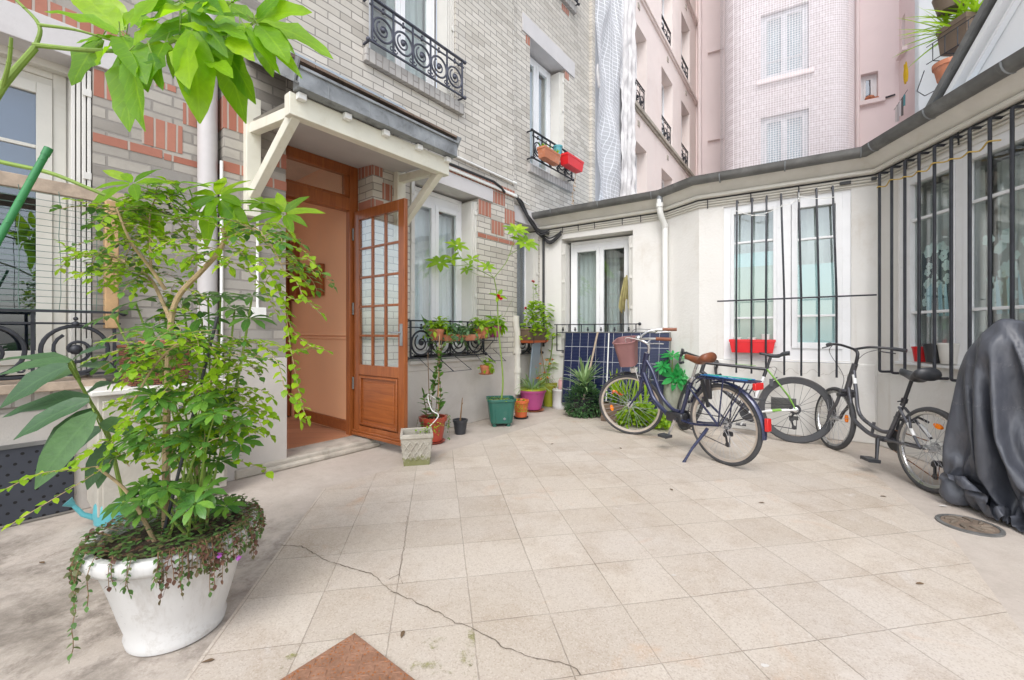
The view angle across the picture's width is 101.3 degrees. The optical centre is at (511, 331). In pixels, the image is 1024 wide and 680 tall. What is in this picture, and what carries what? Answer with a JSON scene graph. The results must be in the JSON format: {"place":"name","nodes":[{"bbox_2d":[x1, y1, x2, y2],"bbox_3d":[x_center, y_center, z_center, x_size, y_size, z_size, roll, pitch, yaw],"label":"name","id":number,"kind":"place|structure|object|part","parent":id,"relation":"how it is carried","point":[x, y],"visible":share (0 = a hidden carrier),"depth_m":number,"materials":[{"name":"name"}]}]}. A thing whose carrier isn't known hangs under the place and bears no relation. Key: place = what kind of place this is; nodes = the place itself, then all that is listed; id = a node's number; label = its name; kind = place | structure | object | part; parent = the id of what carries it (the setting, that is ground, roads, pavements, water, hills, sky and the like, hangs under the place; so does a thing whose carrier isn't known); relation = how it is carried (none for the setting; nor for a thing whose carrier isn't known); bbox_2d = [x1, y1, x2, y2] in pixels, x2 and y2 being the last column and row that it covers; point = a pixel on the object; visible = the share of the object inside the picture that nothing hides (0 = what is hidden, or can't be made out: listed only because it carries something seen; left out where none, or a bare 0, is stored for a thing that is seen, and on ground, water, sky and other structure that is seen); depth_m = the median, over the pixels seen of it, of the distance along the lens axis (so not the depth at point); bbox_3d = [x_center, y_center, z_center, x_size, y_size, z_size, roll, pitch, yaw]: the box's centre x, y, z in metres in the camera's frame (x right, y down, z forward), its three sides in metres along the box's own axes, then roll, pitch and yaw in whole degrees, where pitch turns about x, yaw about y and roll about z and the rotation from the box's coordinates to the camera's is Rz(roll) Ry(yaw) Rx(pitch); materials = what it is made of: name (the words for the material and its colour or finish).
{"place":"outdoors","nodes":[
{"label":"outdoors","id":0,"kind":"place"},
{"bbox_2d":[0,405,1023,679],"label":"ground","id":1,"kind":"structure","parent":0,"point":[36,615],"depth_m":2.06,"materials":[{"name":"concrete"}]},
{"bbox_2d":[0,146,52,245],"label":"plant stake","id":2,"kind":"object","parent":1,"relation":"on","point":[25,190],"visible":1,"depth_m":1.26,"materials":[{"name":"green plastic"}]},
{"bbox_2d":[0,344,136,516],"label":"broad leaved plant","id":3,"kind":"object","parent":1,"relation":"on","point":[70,437],"visible":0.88,"depth_m":1.58,"materials":[{"name":"green plant"}]},
{"bbox_2d":[62,497,124,526],"bbox_3d":[-2.399,1.036,2.465,0.342,0.188,0.153,0,0,-35],"label":"watering can","id":4,"kind":"object","parent":1,"relation":"on","point":[97,521],"visible":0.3,"depth_m":2.41,"materials":[{"name":"teal plastic"}]},
{"bbox_2d":[80,378,232,517],"bbox_3d":[-2.316,0.705,2.768,0.453,0.730,0.703,0,0,39],"label":"cabinet","id":5,"kind":"object","parent":1,"relation":"on","point":[105,494],"visible":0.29,"depth_m":2.49,"materials":[{"name":"beige paint"}]},
{"bbox_3d":[-2.254,0.715,2.517,0.042,0.630,0.292,0,0,39],"label":"door","id":6,"kind":"part","parent":5,"relation":"part of","materials":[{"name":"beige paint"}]},
{"bbox_2d":[116,345,193,386],"bbox_3d":[-2.345,0.213,2.759,0.319,0.252,0.334,0,0,39],"label":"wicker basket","id":7,"kind":"object","parent":5,"relation":"on","point":[135,383],"visible":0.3,"depth_m":2.66,"materials":[{"name":"brown wicker"}]},
{"bbox_3d":[-2.059,0.715,2.760,0.042,0.630,0.292,0,0,39],"label":"door","id":8,"kind":"part","parent":5,"relation":"part of","materials":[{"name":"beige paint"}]},
{"bbox_2d":[0,159,323,247],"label":"fingered leaf plant","id":9,"kind":"object","parent":1,"relation":"on","point":[229,206],"visible":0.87,"depth_m":1.67,"materials":[{"name":"green plant"}]},
{"bbox_2d":[0,0,332,131],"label":"leaved tree","id":10,"kind":"object","parent":1,"relation":"on","point":[204,52],"visible":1,"depth_m":1.29,"materials":[{"name":"green plant"}]},
{"bbox_2d":[77,500,257,656],"bbox_3d":[-1.275,0.937,1.600,0.532,0.386,0.532,0,0,0],"label":"plant pot","id":11,"kind":"object","parent":1,"relation":"on","point":[150,626],"visible":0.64,"depth_m":1.45,"materials":[{"name":"ceramic"}]},
{"bbox_2d":[63,494,266,661],"bbox_3d":[-1.272,0.884,1.603,0.590,0.372,0.582,0,0,0],"label":"creeping plant","id":12,"kind":"object","parent":11,"relation":"in","point":[82,548],"visible":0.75,"depth_m":1.45,"materials":[{"name":"green plant"}]},
{"bbox_2d":[0,176,337,541],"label":"shrub","id":13,"kind":"object","parent":11,"relation":"in","point":[199,342],"visible":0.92,"depth_m":1.55,"materials":[{"name":"green plant"}]},
{"bbox_2d":[81,291,278,537],"bbox_3d":[-1.314,0.298,1.629,0.755,0.950,0.526,0,0,0],"label":"umbrella plant","id":14,"kind":"object","parent":11,"relation":"in","point":[200,499],"visible":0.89,"depth_m":1.54,"materials":[{"name":"green plant"}]},
{"bbox_2d":[161,316,218,534],"bbox_3d":[-1.221,0.351,1.595,0.186,0.819,0.013,0,0,-17],"label":"plant stake","id":15,"kind":"object","parent":11,"relation":"in","point":[216,320],"visible":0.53,"depth_m":1.59,"materials":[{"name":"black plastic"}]},
{"bbox_2d":[0,0,594,528],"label":"brick building","id":16,"kind":"structure","parent":1,"relation":"on","point":[384,154],"depth_m":3.95,"materials":[{"name":"beige brick"}]},
{"bbox_2d":[0,44,125,407],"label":"window","id":17,"kind":"structure","parent":16,"relation":"in","point":[40,108],"depth_m":2.69,"materials":[{"name":"white wood"}]},
{"bbox_2d":[352,198,407,445],"bbox_3d":[-1.291,-0.085,4.012,0.802,2.246,0.095,0,0,36],"label":"door","id":18,"kind":"structure","parent":16,"relation":"in","point":[380,392],"depth_m":3.97,"materials":[{"name":"orange wood"}]},
{"bbox_2d":[369,0,453,97],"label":"window","id":19,"kind":"structure","parent":16,"relation":"in","point":[421,13],"depth_m":5.01,"materials":[{"name":"white glass"}]},
{"bbox_2d":[408,181,481,364],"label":"window","id":20,"kind":"structure","parent":16,"relation":"in","point":[434,293],"depth_m":5.22,"materials":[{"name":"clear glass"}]},
{"bbox_2d":[418,320,505,372],"bbox_3d":[-0.531,0.149,4.859,0.255,0.568,1.227,0,0,39],"label":"wire shelf","id":21,"kind":"object","parent":16,"relation":"attached to","point":[457,346],"visible":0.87,"depth_m":4.78,"materials":[{"name":"black metal"}]},
{"bbox_2d":[428,329,444,339],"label":"plant pot","id":22,"kind":"object","parent":21,"relation":"on","point":[440,331],"visible":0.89,"depth_m":4.47,"materials":[{"name":"ceramic"}]},
{"bbox_2d":[422,316,452,338],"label":"trailing plant","id":23,"kind":"object","parent":22,"relation":"in","point":[438,324],"visible":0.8,"depth_m":4.52,"materials":[{"name":"green plant"}]},
{"bbox_2d":[426,321,480,349],"bbox_3d":[-0.658,0.047,4.775,0.414,0.343,0.651,0,0,24],"label":"trailing plant","id":24,"kind":"object","parent":21,"relation":"on","point":[460,331],"visible":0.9,"depth_m":4.71,"materials":[{"name":"green plant"}]},
{"bbox_2d":[437,334,480,340],"bbox_3d":[-0.608,0.069,4.788,0.170,0.070,0.580,0,0,39],"label":"plant tray","id":25,"kind":"object","parent":21,"relation":"on","point":[469,337],"visible":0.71,"depth_m":4.77,"materials":[{"name":"ceramic"}]},
{"bbox_2d":[474,327,488,338],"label":"plant pot","id":26,"kind":"object","parent":21,"relation":"on","point":[483,332],"visible":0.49,"depth_m":5.02,"materials":[{"name":"ceramic"}]},
{"bbox_2d":[465,317,497,337],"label":"trailing plant","id":27,"kind":"object","parent":26,"relation":"in","point":[479,324],"visible":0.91,"depth_m":5.05,"materials":[{"name":"green plant"}]},
{"bbox_2d":[479,365,492,374],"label":"plant pot","id":28,"kind":"object","parent":21,"relation":"hanging from","point":[485,367],"visible":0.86,"depth_m":4.96,"materials":[{"name":"ceramic"}]},
{"bbox_2d":[478,357,494,374],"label":"trailing plant","id":29,"kind":"object","parent":28,"relation":"in","point":[491,369],"visible":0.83,"depth_m":4.99,"materials":[{"name":"green plant"}]},
{"bbox_2d":[489,326,500,336],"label":"plant pot","id":30,"kind":"object","parent":21,"relation":"on","point":[492,335],"visible":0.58,"depth_m":5.25,"materials":[{"name":"ceramic"}]},
{"bbox_2d":[486,314,507,335],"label":"trailing plant","id":31,"kind":"object","parent":30,"relation":"in","point":[502,325],"visible":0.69,"depth_m":5.29,"materials":[{"name":"green plant"}]},
{"bbox_2d":[517,232,538,351],"bbox_3d":[-0.100,-0.630,6.537,0.881,2.000,0.700,0,0,39],"label":"window","id":32,"kind":"structure","parent":16,"relation":"in","point":[527,262],"depth_m":6.51,"materials":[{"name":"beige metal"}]},
{"bbox_2d":[520,328,548,343],"bbox_3d":[0.307,0.062,6.033,0.245,0.215,0.480,0,0,39],"label":"window box","id":33,"kind":"object","parent":16,"relation":"attached to","point":[537,338],"visible":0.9,"depth_m":5.90,"materials":[{"name":"brown plastic"}]},
{"bbox_2d":[519,280,555,339],"bbox_3d":[0.364,-0.311,6.010,0.629,0.879,0.561,0,0,-9],"label":"geranium","id":34,"kind":"object","parent":33,"relation":"in","point":[533,318],"visible":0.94,"depth_m":5.99,"materials":[{"name":"green plant"}]},
{"bbox_2d":[530,57,563,180],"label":"window","id":35,"kind":"structure","parent":16,"relation":"in","point":[546,90],"depth_m":7.04,"materials":[{"name":"white glass"}]},
{"bbox_2d":[537,145,560,165],"bbox_3d":[0.557,-2.626,6.294,0.140,0.160,0.443,0,0,39],"label":"window box","id":36,"kind":"object","parent":16,"relation":"attached to","point":[548,155],"visible":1,"depth_m":6.21,"materials":[{"name":"ceramic"}]},
{"bbox_2d":[553,144,562,153],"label":"plant pot","id":37,"kind":"object","parent":16,"relation":"attached to","point":[558,146],"visible":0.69,"depth_m":6.54,"materials":[{"name":"teal plastic"}]},
{"bbox_2d":[560,152,583,173],"bbox_3d":[0.961,-2.696,6.735,0.160,0.170,0.513,0,0,39],"label":"window box","id":38,"kind":"object","parent":16,"relation":"attached to","point":[570,162],"visible":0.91,"depth_m":6.64,"materials":[{"name":"red plastic"}]},
{"bbox_2d":[419,414,446,444],"bbox_3d":[-0.806,0.996,4.282,0.286,0.264,0.286,0,0,0],"label":"plant pot","id":39,"kind":"object","parent":1,"relation":"on","point":[437,439],"visible":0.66,"depth_m":4.20,"materials":[{"name":"ceramic"}]},
{"bbox_2d":[416,315,462,439],"bbox_3d":[-0.733,0.448,4.257,0.492,1.287,0.301,0,0,0],"label":"climbing plant","id":40,"kind":"object","parent":39,"relation":"in","point":[441,403],"visible":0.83,"depth_m":4.27,"materials":[{"name":"green plant"}]},
{"bbox_2d":[453,418,467,434],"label":"plant pot","id":41,"kind":"object","parent":1,"relation":"on","point":[460,427],"visible":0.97,"depth_m":4.58,"materials":[{"name":"black plastic"}]},
{"bbox_2d":[486,395,515,426],"bbox_3d":[-0.137,0.965,5.082,0.340,0.330,0.340,0,0,-8],"label":"plant pot","id":42,"kind":"object","parent":1,"relation":"on","point":[501,411],"visible":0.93,"depth_m":4.94,"materials":[{"name":"green plastic"}]},
{"bbox_2d":[425,223,539,401],"bbox_3d":[-0.351,-0.242,5.091,1.400,2.228,0.433,0,0,-4],"label":"thin tree","id":43,"kind":"object","parent":42,"relation":"in","point":[512,228],"visible":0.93,"depth_m":5.07,"materials":[{"name":"green plant"}]},
{"bbox_2d":[513,398,528,418],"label":"plant pot","id":44,"kind":"object","parent":1,"relation":"on","point":[520,415],"visible":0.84,"depth_m":5.40,"materials":[{"name":"orange ceramic"}]},
{"bbox_2d":[515,399,527,411],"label":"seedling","id":45,"kind":"object","parent":44,"relation":"in","point":[521,407],"visible":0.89,"depth_m":5.37,"materials":[{"name":"green plant"}]},
{"bbox_2d":[520,387,546,411],"bbox_3d":[0.293,0.969,5.995,0.402,0.318,0.402,0,0,0],"label":"plant pot","id":46,"kind":"object","parent":1,"relation":"on","point":[535,403],"visible":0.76,"depth_m":5.86,"materials":[{"name":"plastic"}]},
{"bbox_2d":[515,373,561,397],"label":"spider plant","id":47,"kind":"object","parent":46,"relation":"in","point":[532,387],"visible":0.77,"depth_m":5.88,"materials":[{"name":"green plant"}]},
{"bbox_2d":[536,359,552,387],"bbox_3d":[0.461,0.620,6.074,0.328,0.463,0.096,0,0,0],"label":"marigold","id":48,"kind":"object","parent":46,"relation":"on","point":[544,373],"visible":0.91,"depth_m":6.08,"materials":[{"name":"orange plant"}]},
{"bbox_2d":[528,343,540,385],"bbox_3d":[0.314,0.633,6.066,0.026,1.000,0.200,8,5,38],"label":"board","id":49,"kind":"object","parent":1,"relation":"on","point":[535,356],"visible":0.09,"depth_m":6.03,"materials":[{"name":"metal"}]},
{"bbox_2d":[540,381,556,406],"bbox_3d":[0.560,0.949,6.362,0.260,0.362,0.260,0,0,0],"label":"plant pot","id":50,"kind":"object","parent":1,"relation":"on","point":[547,401],"visible":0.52,"depth_m":6.27,"materials":[{"name":"ceramic"}]},
{"bbox_2d":[538,332,557,382],"bbox_3d":[0.563,0.411,6.357,0.369,0.801,0.314,0,0,-20],"label":"tall houseplant","id":51,"kind":"object","parent":50,"relation":"on","point":[549,358],"visible":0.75,"depth_m":6.36,"materials":[{"name":"green plant"}]},
{"bbox_2d":[552,388,568,409],"bbox_3d":[0.725,0.988,6.190,0.262,0.285,0.262,0,0,0],"label":"drum","id":52,"kind":"object","parent":1,"relation":"on","point":[556,398],"visible":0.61,"depth_m":6.09,"materials":[{"name":"white plastic"}]},
{"bbox_2d":[558,378,561,388],"bbox_3d":[0.766,0.755,6.175,0.178,0.180,0.110,0,0,25],"label":"bottle","id":53,"kind":"object","parent":52,"relation":"on","point":[559,383],"visible":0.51,"depth_m":6.15,"materials":[{"name":"pink plastic"}]},
{"bbox_2d":[595,0,636,200],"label":"sheeted wall","id":54,"kind":"structure","parent":1,"relation":"on","point":[615,89],"depth_m":9.20,"materials":[{"name":"white"}]},
{"bbox_2d":[561,332,670,408],"bbox_3d":[1.376,0.519,5.713,1.475,1.033,0.041,0,-7,32],"label":"solar panel","id":55,"kind":"object","parent":1,"relation":"on","point":[578,345],"visible":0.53,"depth_m":5.78,"materials":[{"name":"glass"}]},
{"bbox_2d":[663,383,681,416],"bbox_3d":[2.021,0.890,5.315,0.235,0.480,0.232,0,0,0],"label":"vase","id":56,"kind":"object","parent":1,"relation":"on","point":[671,396],"visible":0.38,"depth_m":5.22,"materials":[{"name":"grey ceramic"}]},
{"bbox_2d":[653,350,687,390],"bbox_3d":[2.029,0.493,5.255,0.482,0.518,0.286,0,0,0],"label":"whorled plant","id":57,"kind":"object","parent":56,"relation":"in","point":[680,380],"visible":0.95,"depth_m":5.24,"materials":[{"name":"green plant"}]},
{"bbox_2d":[526,0,1023,462],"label":"extension building","id":58,"kind":"structure","parent":1,"relation":"on","point":[908,233],"depth_m":4.34,"materials":[{"name":"beige paint"}]},
{"bbox_2d":[559,235,632,355],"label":"window","id":59,"kind":"structure","parent":58,"relation":"in","point":[594,271],"depth_m":6.38,"materials":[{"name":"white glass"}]},
{"bbox_2d":[618,275,628,312],"bbox_3d":[1.534,-0.508,5.747,0.143,0.519,0.090,0,0,32],"label":"cloth","id":60,"kind":"object","parent":58,"relation":"hanging from","point":[623,296],"visible":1,"depth_m":5.74,"materials":[{"name":"yellow fabric"}]},
{"bbox_2d":[729,339,775,352],"bbox_3d":[2.711,0.165,4.741,0.455,0.150,0.100,0,0,33],"label":"window box","id":61,"kind":"object","parent":58,"relation":"attached to","point":[743,345],"visible":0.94,"depth_m":4.70,"materials":[{"name":"red plastic"}]},
{"bbox_2d":[761,334,769,339],"bbox_3d":[2.820,0.112,4.670,0.088,0.165,0.087,0,0,33],"label":"tub","id":62,"kind":"object","parent":61,"relation":"in","point":[763,336],"visible":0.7,"depth_m":4.64,"materials":[{"name":"white plastic"}]},
{"bbox_2d":[724,189,850,363],"bbox_3d":[3.053,-0.572,4.725,1.191,1.803,0.253,0,0,33],"label":"window","id":63,"kind":"structure","parent":58,"relation":"in","point":[842,199],"depth_m":4.63,"materials":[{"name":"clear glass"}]},
{"bbox_2d":[911,346,925,361],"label":"plant pot","id":64,"kind":"object","parent":58,"relation":"on","point":[914,350],"visible":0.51,"depth_m":3.67,"materials":[{"name":"red plastic"}]},
{"bbox_2d":[922,344,939,362],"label":"plant pot","id":65,"kind":"object","parent":58,"relation":"on","point":[927,348],"visible":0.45,"depth_m":3.53,"materials":[{"name":"black plastic"}]},
{"bbox_2d":[936,343,959,363],"bbox_3d":[3.561,0.179,3.414,0.153,0.170,0.153,0,0,6],"label":"plant pot","id":66,"kind":"object","parent":58,"relation":"on","point":[943,350],"visible":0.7,"depth_m":3.38,"materials":[{"name":"white plastic"}]},
{"bbox_2d":[932,0,963,16],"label":"plant pot","id":67,"kind":"object","parent":58,"relation":"on","point":[943,5],"visible":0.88,"depth_m":5.38,"materials":[{"name":"brown plastic"}]},
{"bbox_2d":[894,123,1023,369],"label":"window","id":68,"kind":"structure","parent":58,"relation":"in","point":[1000,160],"depth_m":3.37,"materials":[{"name":"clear glass"}]},
{"bbox_2d":[915,0,981,112],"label":"white house","id":69,"kind":"structure","parent":1,"relation":"on","point":[928,84],"depth_m":6.16,"materials":[{"name":"white paint"}]},
{"bbox_2d":[917,11,976,95],"bbox_3d":[5.759,-3.543,5.407,0.560,0.848,0.656,0,0,-2],"label":"window box","id":70,"kind":"object","parent":69,"relation":"attached to","point":[949,39],"visible":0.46,"depth_m":5.37,"materials":[{"name":"brown plastic"}]},
{"bbox_2d":[894,0,982,67],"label":"yucca","id":71,"kind":"object","parent":70,"relation":"in","point":[973,5],"visible":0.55,"depth_m":5.45,"materials":[{"name":"green plant"}]},
{"bbox_2d":[932,56,952,83],"bbox_3d":[5.633,-3.363,5.425,0.296,0.232,0.296,0,0,0],"label":"plant pot","id":72,"kind":"object","parent":70,"relation":"in","point":[939,68],"visible":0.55,"depth_m":5.40,"materials":[{"name":"ceramic"}]},
{"bbox_2d":[935,514,1005,537],"bbox_3d":[2.658,1.118,2.440,0.279,0.024,0.279,0,0,0],"label":"drain cover","id":73,"kind":"object","parent":1,"relation":"on","point":[970,525],"visible":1,"depth_m":2.42,"materials":[{"name":"metal"}]},
{"bbox_2d":[939,318,1023,532],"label":"tarpaulin","id":74,"kind":"object","parent":1,"relation":"on","point":[983,448],"visible":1,"depth_m":2.54,"materials":[{"name":"grey fabric"}]},
{"bbox_2d":[185,413,1023,679],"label":"paving","id":75,"kind":"structure","parent":0,"point":[533,552],"depth_m":1.94,"materials":[{"name":"beige tile"}]},
{"bbox_2d":[280,633,414,679],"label":"tile","id":76,"kind":"object","parent":75,"relation":"on","point":[354,656],"visible":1,"depth_m":1.40,"materials":[{"name":"brown tile"}]},
{"bbox_2d":[400,427,432,465],"bbox_3d":[-0.825,0.995,3.628,0.270,0.270,0.270,0,0,-13],"label":"concrete planter","id":77,"kind":"object","parent":75,"relation":"on","point":[416,446],"visible":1,"depth_m":3.52,"materials":[{"name":"concrete"}]},
{"bbox_2d":[415,422,443,438],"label":"vine","id":78,"kind":"object","parent":77,"relation":"in","point":[431,427],"visible":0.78,"depth_m":3.71,"materials":[{"name":"green plant"}]},
{"bbox_2d":[39,443,923,662],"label":"fallen leaves","id":79,"kind":"object","parent":75,"relation":"on","point":[401,635],"visible":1,"depth_m":1.56,"materials":[{"name":"brown plant"}]},
{"bbox_2d":[573,396,594,416],"bbox_3d":[0.961,1.010,5.605,0.290,0.240,0.290,0,0,0],"label":"plant pot","id":80,"kind":"object","parent":75,"relation":"on","point":[581,403],"visible":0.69,"depth_m":5.51,"materials":[{"name":"black plastic"}]},
{"bbox_2d":[562,355,605,417],"bbox_3d":[0.970,0.735,5.551,0.693,0.837,0.687,0,0,0],"label":"dracaena","id":81,"kind":"object","parent":80,"relation":"in","point":[583,375],"visible":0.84,"depth_m":5.52,"materials":[{"name":"green plant"}]},
{"bbox_2d":[582,332,598,399],"bbox_3d":[1.043,0.558,5.678,0.353,1.111,0.026,0,0,-33],"label":"wooden pole","id":82,"kind":"object","parent":75,"relation":"on","point":[592,356],"visible":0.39,"depth_m":5.71,"materials":[{"name":"brown wood"}]},
{"bbox_2d":[601,401,649,425],"bbox_3d":[1.429,1.010,5.212,0.600,0.220,0.220,0,0,32],"label":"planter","id":83,"kind":"object","parent":75,"relation":"on","point":[609,410],"visible":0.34,"depth_m":5.20,"materials":[{"name":"grey plastic"}]},
{"bbox_2d":[600,370,650,404],"bbox_3d":[1.421,0.692,5.241,0.635,0.503,0.359,0,0,8],"label":"strap leaf plant","id":84,"kind":"object","parent":83,"relation":"on","point":[614,397],"visible":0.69,"depth_m":5.22,"materials":[{"name":"green plant"}]},
{"bbox_2d":[614,400,670,429],"bbox_3d":[1.500,0.971,4.871,0.642,0.308,0.389,0,0,32],"label":"ivy","id":85,"kind":"object","parent":83,"relation":"in","point":[664,423],"visible":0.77,"depth_m":4.90,"materials":[{"name":"green plant"}]},
{"bbox_2d":[599,328,771,465],"bbox_3d":[1.578,0.550,4.003,0.644,1.161,1.796,-3,1,-25],"label":"bicycle","id":86,"kind":"object","parent":75,"relation":"on","point":[626,348],"visible":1,"depth_m":3.81,"materials":[{"name":"blue paint"}]},
{"bbox_2d":[677,348,835,442],"bbox_3d":[2.532,0.660,4.499,1.509,0.946,0.603,0,-6,30],"label":"bicycle","id":87,"kind":"object","parent":75,"relation":"on","point":[793,409],"visible":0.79,"depth_m":4.35,"materials":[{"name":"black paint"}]},
{"bbox_2d":[672,505,945,666],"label":"paint splashes","id":88,"kind":"object","parent":75,"relation":"on","point":[764,665],"visible":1,"depth_m":1.42,"materials":[{"name":"white paint"}]},
{"bbox_2d":[815,342,967,493],"bbox_3d":[3.014,0.614,3.510,0.628,1.032,1.580,0,0,27],"label":"bicycle","id":89,"kind":"object","parent":75,"relation":"on","point":[894,437],"visible":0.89,"depth_m":3.24,"materials":[{"name":"paint"}]},
{"bbox_2d":[634,0,914,193],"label":"pink building","id":90,"kind":"structure","parent":0,"point":[678,83],"depth_m":12.72,"materials":[{"name":"paint"}]},
{"bbox_2d":[634,153,636,193],"bbox_3d":[3.056,-3.774,10.973,0.072,2.090,1.121,0,0,36],"label":"window","id":91,"kind":"structure","parent":90,"relation":"in","point":[635,187],"depth_m":11.34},
{"bbox_2d":[635,43,636,91],"bbox_3d":[3.056,-6.774,10.973,0.072,2.090,1.121,0,0,36],"label":"window","id":92,"kind":"structure","parent":90,"relation":"in","point":[636,43],"depth_m":11.34,"materials":[{"name":"white"}]},
{"bbox_2d":[662,85,663,133],"bbox_3d":[4.513,-6.774,12.985,0.072,2.090,1.175,0,0,36],"label":"window","id":93,"kind":"structure","parent":90,"relation":"in","point":[662,85],"depth_m":13.33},
{"bbox_2d":[662,0,663,26],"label":"window","id":94,"kind":"structure","parent":90,"relation":"in","point":[662,0],"depth_m":13.35,"materials":[{"name":"white"}]},
{"bbox_2d":[681,115,681,157],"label":"window","id":95,"kind":"structure","parent":90,"relation":"in","point":[681,115],"depth_m":15.15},
{"bbox_2d":[761,110,807,163],"bbox_3d":[7.966,-5.350,12.294,1.167,1.950,0.150,0,0,29],"label":"window","id":96,"kind":"structure","parent":90,"relation":"in","point":[796,114],"depth_m":12.28,"materials":[{"name":"paint"}]},
{"bbox_2d":[756,4,814,86],"bbox_3d":[8.028,-8.359,12.407,1.407,2.150,0.785,0,0,29],"label":"window","id":97,"kind":"structure","parent":90,"relation":"in","point":[774,20],"depth_m":12.25,"materials":[{"name":"paint"}]},
{"bbox_2d":[720,0,854,170],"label":"bird net","id":98,"kind":"object","parent":90,"relation":"attached to","point":[838,85],"visible":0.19,"depth_m":11.94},
{"bbox_2d":[860,74,884,106],"bbox_3d":[11.594,-7.794,13.680,0.700,1.114,0.885,0,0,29],"label":"window","id":99,"kind":"structure","parent":90,"relation":"in","point":[868,83],"depth_m":13.50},
{"bbox_2d":[894,91,906,122],"bbox_3d":[11.130,-6.370,12.023,0.040,0.516,1.200,0,0,29],"label":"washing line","id":100,"kind":"object","parent":90,"relation":"attached to","point":[898,109],"visible":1,"depth_m":12.05,"materials":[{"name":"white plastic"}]},
{"bbox_2d":[903,62,907,84],"bbox_3d":[11.048,-7.254,11.771,0.060,0.550,0.200,0,0,29],"label":"cloth","id":101,"kind":"object","parent":90,"relation":"hanging from","point":[905,75],"visible":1,"depth_m":11.74,"materials":[{"name":"yellow fabric"}]},
{"bbox_2d":[865,95,878,99],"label":"flower pot","id":102,"kind":"object","parent":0,"point":[869,97],"visible":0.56,"depth_m":13.35,"materials":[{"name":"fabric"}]}
]}

